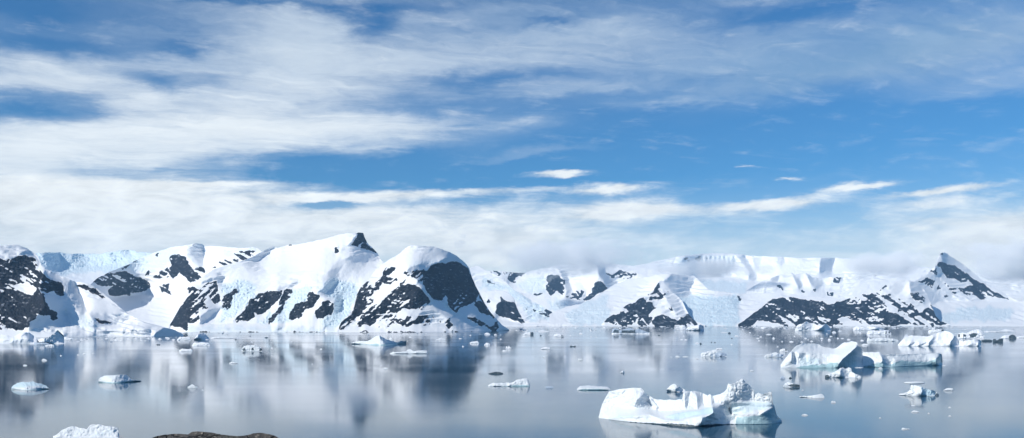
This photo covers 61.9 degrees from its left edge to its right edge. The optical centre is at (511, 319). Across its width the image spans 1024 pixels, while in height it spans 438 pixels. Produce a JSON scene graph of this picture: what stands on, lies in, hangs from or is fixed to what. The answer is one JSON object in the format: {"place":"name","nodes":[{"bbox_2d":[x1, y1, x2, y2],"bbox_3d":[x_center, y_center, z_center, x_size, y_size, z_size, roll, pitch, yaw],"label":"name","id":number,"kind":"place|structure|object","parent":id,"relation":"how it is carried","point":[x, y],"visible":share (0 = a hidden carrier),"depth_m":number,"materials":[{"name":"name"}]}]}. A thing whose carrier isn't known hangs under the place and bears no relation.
{"place":"outdoors","nodes":[
{"label":"outdoors","id":0,"kind":"place"},
{"bbox_2d":[0,244,182,336],"bbox_3d":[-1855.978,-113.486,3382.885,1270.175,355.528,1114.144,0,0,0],"label":"headland","id":1,"kind":"structure","parent":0,"point":[37,299],"depth_m":3073.81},
{"bbox_2d":[36,250,151,283],"bbox_3d":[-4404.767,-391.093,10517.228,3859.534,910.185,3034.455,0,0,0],"label":"icefall plateau","id":2,"kind":"structure","parent":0,"point":[86,268],"depth_m":10143.98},
{"bbox_2d":[90,243,261,327],"bbox_3d":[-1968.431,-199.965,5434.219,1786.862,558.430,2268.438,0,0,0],"label":"valley mountain","id":3,"kind":"structure","parent":0,"point":[151,288],"depth_m":5317.89,"materials":[{"name":"white snow"}]},
{"bbox_2d":[169,232,383,331],"bbox_3d":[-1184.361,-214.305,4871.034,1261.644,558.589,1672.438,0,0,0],"label":"snow massif","id":4,"kind":"structure","parent":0,"point":[314,286],"depth_m":4359.27,"materials":[{"name":"white snow"}]},
{"bbox_2d":[337,245,508,331],"bbox_3d":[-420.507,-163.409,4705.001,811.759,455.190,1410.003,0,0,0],"label":"rock cape","id":5,"kind":"object","parent":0,"point":[414,288],"visible":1,"depth_m":4229.74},
{"bbox_2d":[469,266,552,323],"bbox_3d":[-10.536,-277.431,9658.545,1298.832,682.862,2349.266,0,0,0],"label":"snow ridge","id":6,"kind":"structure","parent":0,"point":[529,310],"depth_m":9176.76,"materials":[{"name":"white snow"}]},
{"bbox_2d":[0,326,1023,437],"bbox_3d":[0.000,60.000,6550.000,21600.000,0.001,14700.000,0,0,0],"label":"water","id":7,"kind":"structure","parent":0,"point":[283,386],"depth_m":800.42,"materials":[{"name":"blue liquid"}]},
{"bbox_2d":[0,332,36,343],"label":"iceberg","id":8,"kind":"object","parent":7,"relation":"on","point":[25,338],"visible":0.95,"depth_m":2109.53,"materials":[{"name":"white ice"}]},
{"bbox_2d":[11,381,48,389],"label":"ice floe","id":9,"kind":"object","parent":7,"relation":"on","point":[32,385],"visible":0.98,"depth_m":733.45,"materials":[{"name":"white ice"}]},
{"bbox_2d":[34,342,49,344],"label":"ice slab","id":10,"kind":"structure","parent":7,"relation":"on","point":[35,343],"depth_m":2017.36,"materials":[{"name":"white ice"}]},
{"bbox_2d":[37,330,63,343],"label":"iceberg","id":11,"kind":"object","parent":7,"relation":"on","point":[57,337],"visible":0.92,"depth_m":2124.96,"materials":[{"name":"white ice"}]},
{"bbox_2d":[53,424,118,437],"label":"iceberg","id":12,"kind":"object","parent":7,"relation":"on","point":[96,431],"visible":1,"depth_m":433.07,"materials":[{"name":"white ice"}]},
{"bbox_2d":[98,374,140,382],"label":"ice floe","id":13,"kind":"object","parent":7,"relation":"on","point":[120,378],"visible":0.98,"depth_m":812.26,"materials":[{"name":"white ice"}]},
{"bbox_2d":[177,337,189,339],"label":"ice floe","id":14,"kind":"object","parent":7,"relation":"on","point":[183,338],"visible":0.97,"depth_m":2463.34,"materials":[{"name":"white ice"}]},
{"bbox_2d":[179,349,192,351],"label":"ice floe","id":15,"kind":"object","parent":7,"relation":"on","point":[186,350],"visible":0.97,"depth_m":1600.46,"materials":[{"name":"white ice"}]},
{"bbox_2d":[192,342,209,345],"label":"ice floe","id":16,"kind":"object","parent":7,"relation":"on","point":[200,344],"visible":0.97,"depth_m":1940.40,"materials":[{"name":"white ice"}]},
{"bbox_2d":[194,333,209,339],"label":"iceberg","id":17,"kind":"object","parent":7,"relation":"on","point":[202,336],"visible":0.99,"depth_m":2528.84,"materials":[{"name":"white ice"}]},
{"bbox_2d":[241,345,261,350],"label":"ice floe","id":18,"kind":"object","parent":7,"relation":"on","point":[250,348],"visible":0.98,"depth_m":1613.20,"materials":[{"name":"white ice"}]},
{"bbox_2d":[352,335,405,344],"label":"iceberg","id":19,"kind":"object","parent":7,"relation":"on","point":[378,340],"visible":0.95,"depth_m":2018.93,"materials":[{"name":"white ice"}]},
{"bbox_2d":[390,349,427,353],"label":"ice floe","id":20,"kind":"object","parent":7,"relation":"on","point":[409,351],"visible":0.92,"depth_m":1495.98,"materials":[{"name":"white ice"}]},
{"bbox_2d":[488,378,529,385],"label":"ice floe","id":21,"kind":"object","parent":7,"relation":"on","point":[522,382],"visible":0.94,"depth_m":767.26,"materials":[{"name":"white ice"}]},
{"bbox_2d":[72,325,1020,345],"bbox_3d":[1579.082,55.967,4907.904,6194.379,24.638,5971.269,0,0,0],"label":"brash ice","id":22,"kind":"structure","parent":7,"relation":"on","point":[755,326],"depth_m":6129.61,"materials":[{"name":"white ice"}]},
{"bbox_2d":[577,385,609,389],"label":"ice floe","id":23,"kind":"object","parent":7,"relation":"on","point":[587,387],"visible":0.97,"depth_m":726.01,"materials":[{"name":"white ice"}]},
{"bbox_2d":[612,328,649,333],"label":"iceberg","id":24,"kind":"object","parent":7,"relation":"on","point":[626,331],"visible":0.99,"depth_m":3456.97,"materials":[{"name":"white ice"}]},
{"bbox_2d":[667,384,685,391],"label":"iceberg","id":25,"kind":"object","parent":7,"relation":"on","point":[673,388],"visible":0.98,"depth_m":708.95,"materials":[{"name":"white ice"}]},
{"bbox_2d":[674,325,685,329],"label":"ice floe","id":26,"kind":"object","parent":7,"relation":"on","point":[682,327],"visible":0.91,"depth_m":4901.16,"materials":[{"name":"white ice"}]},
{"bbox_2d":[599,379,781,426],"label":"iceberg","id":27,"kind":"object","parent":7,"relation":"on","point":[739,402],"visible":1,"depth_m":493.85,"materials":[{"name":"white ice"}]},
{"bbox_2d":[686,325,703,330],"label":"iceberg","id":28,"kind":"object","parent":7,"relation":"on","point":[696,328],"visible":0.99,"depth_m":4569.84,"materials":[{"name":"white ice"}]},
{"bbox_2d":[701,349,726,356],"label":"iceberg","id":29,"kind":"object","parent":7,"relation":"on","point":[713,353],"visible":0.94,"depth_m":1382.61,"materials":[{"name":"white ice"}]},
{"bbox_2d":[764,352,782,356],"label":"iceberg","id":30,"kind":"object","parent":7,"relation":"on","point":[774,354],"visible":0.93,"depth_m":1362.41,"materials":[{"name":"white ice"}]},
{"bbox_2d":[783,382,799,386],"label":"ice floe","id":31,"kind":"object","parent":7,"relation":"on","point":[788,384],"visible":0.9,"depth_m":756.58,"materials":[{"name":"white ice"}]},
{"bbox_2d":[800,394,823,397],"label":"ice floe","id":32,"kind":"object","parent":7,"relation":"on","point":[818,396],"visible":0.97,"depth_m":654.73,"materials":[{"name":"white ice"}]},
{"bbox_2d":[795,321,830,330],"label":"iceberg","id":33,"kind":"object","parent":7,"relation":"on","point":[806,326],"visible":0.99,"depth_m":4528.91,"materials":[{"name":"white ice"}]},
{"bbox_2d":[781,341,862,367],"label":"iceberg","id":34,"kind":"object","parent":7,"relation":"on","point":[843,355],"visible":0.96,"depth_m":1065.69,"materials":[{"name":"white ice"}]},
{"bbox_2d":[825,367,860,377],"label":"iceberg","id":35,"kind":"object","parent":7,"relation":"on","point":[842,372],"visible":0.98,"depth_m":881.55,"materials":[{"name":"white ice"}]},
{"bbox_2d":[853,325,883,329],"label":"iceberg","id":36,"kind":"object","parent":7,"relation":"on","point":[868,327],"visible":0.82,"depth_m":4732.26,"materials":[{"name":"white ice"}]},
{"bbox_2d":[867,330,890,333],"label":"ice floe","id":37,"kind":"object","parent":7,"relation":"on","point":[879,332],"visible":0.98,"depth_m":3431.57,"materials":[{"name":"white ice"}]},
{"bbox_2d":[867,337,897,340],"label":"ice floe","id":38,"kind":"object","parent":7,"relation":"on","point":[879,339],"visible":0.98,"depth_m":2343.12,"materials":[{"name":"white ice"}]},
{"bbox_2d":[862,352,942,366],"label":"iceberg","id":39,"kind":"object","parent":7,"relation":"on","point":[874,359],"visible":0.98,"depth_m":1089.98,"materials":[{"name":"white ice"}]},
{"bbox_2d":[899,381,938,395],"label":"iceberg","id":40,"kind":"object","parent":7,"relation":"on","point":[914,390],"visible":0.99,"depth_m":672.04,"materials":[{"name":"white ice"}]},
{"bbox_2d":[928,329,943,332],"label":"ice floe","id":41,"kind":"object","parent":7,"relation":"on","point":[934,331],"visible":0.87,"depth_m":3921.04,"materials":[{"name":"white ice"}]},
{"bbox_2d":[898,331,980,345],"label":"iceberg","id":42,"kind":"object","parent":7,"relation":"on","point":[944,338],"visible":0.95,"depth_m":1925.10,"materials":[{"name":"white ice"}]},
{"bbox_2d":[957,329,984,338],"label":"iceberg","id":43,"kind":"object","parent":7,"relation":"on","point":[975,334],"visible":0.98,"depth_m":2670.51,"materials":[{"name":"white ice"}]},
{"bbox_2d":[993,338,1002,341],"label":"ice chunk","id":44,"kind":"object","parent":7,"relation":"on","point":[998,340],"visible":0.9,"depth_m":2260.56,"materials":[{"name":"grey ice"}]},
{"bbox_2d":[984,329,1015,331],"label":"ice floe","id":45,"kind":"object","parent":7,"relation":"on","point":[1005,330],"visible":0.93,"depth_m":4085.85,"materials":[{"name":"white ice"}]},
{"bbox_2d":[1001,335,1015,338],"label":"iceberg","id":46,"kind":"object","parent":7,"relation":"on","point":[1009,337],"visible":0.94,"depth_m":2668.73,"materials":[{"name":"white ice"}]},
{"bbox_2d":[0,0,1023,277],"label":"sky","id":47,"kind":"structure","parent":0,"point":[518,136],"materials":[{"name":"blue"}]},
{"bbox_2d":[479,290,572,325],"bbox_3d":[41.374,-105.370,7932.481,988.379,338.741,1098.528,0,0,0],"label":"snow slope","id":48,"kind":"structure","parent":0,"point":[502,307],"depth_m":7676.57,"materials":[{"name":"white snow"}]},
{"bbox_2d":[490,262,676,311],"bbox_3d":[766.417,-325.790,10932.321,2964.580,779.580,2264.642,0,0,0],"label":"mountain","id":49,"kind":"structure","parent":0,"point":[554,288],"depth_m":10443.91,"materials":[{"name":"white snow"}]},
{"bbox_2d":[602,281,704,325],"bbox_3d":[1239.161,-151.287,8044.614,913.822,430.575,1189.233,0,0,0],"label":"rock island","id":50,"kind":"object","parent":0,"point":[661,304],"visible":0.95,"depth_m":7569.24,"materials":[{"name":"white snow"}]},
{"bbox_2d":[549,273,837,325],"bbox_3d":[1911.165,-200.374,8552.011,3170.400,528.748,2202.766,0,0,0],"label":"glacier","id":51,"kind":"object","parent":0,"point":[704,305],"visible":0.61,"depth_m":8131.14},
{"bbox_2d":[635,253,1023,301],"bbox_3d":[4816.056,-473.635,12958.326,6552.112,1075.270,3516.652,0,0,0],"label":"ice plateau","id":52,"kind":"structure","parent":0,"point":[733,273],"depth_m":12080.97,"materials":[{"name":"white snow"}]},
{"bbox_2d":[747,266,930,299],"bbox_3d":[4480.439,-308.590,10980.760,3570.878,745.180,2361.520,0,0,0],"label":"snow peaks","id":53,"kind":"object","parent":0,"point":[838,288],"visible":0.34,"depth_m":10536.27,"materials":[{"name":"white snow"}]},
{"bbox_2d":[738,279,949,325],"bbox_3d":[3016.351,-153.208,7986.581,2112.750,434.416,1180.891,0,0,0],"label":"rock ridge","id":54,"kind":"object","parent":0,"point":[903,302],"visible":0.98,"depth_m":7527.01,"materials":[{"name":"white snow"}]},
{"bbox_2d":[913,252,1023,325],"bbox_3d":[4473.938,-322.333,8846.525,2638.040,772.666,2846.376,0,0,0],"label":"pyramid peak","id":55,"kind":"structure","parent":0,"point":[958,293],"depth_m":8447.76,"materials":[{"name":"white snow"}]},
{"bbox_3d":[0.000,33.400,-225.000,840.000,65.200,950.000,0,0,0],"label":"ground","id":56,"kind":"structure","parent":0,"visible":0},
{"bbox_2d":[153,431,277,437],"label":"rock outcrop","id":57,"kind":"object","parent":56,"relation":"on","point":[197,434],"visible":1,"depth_m":9.74,"materials":[{"name":"grey stone"}]}
]}

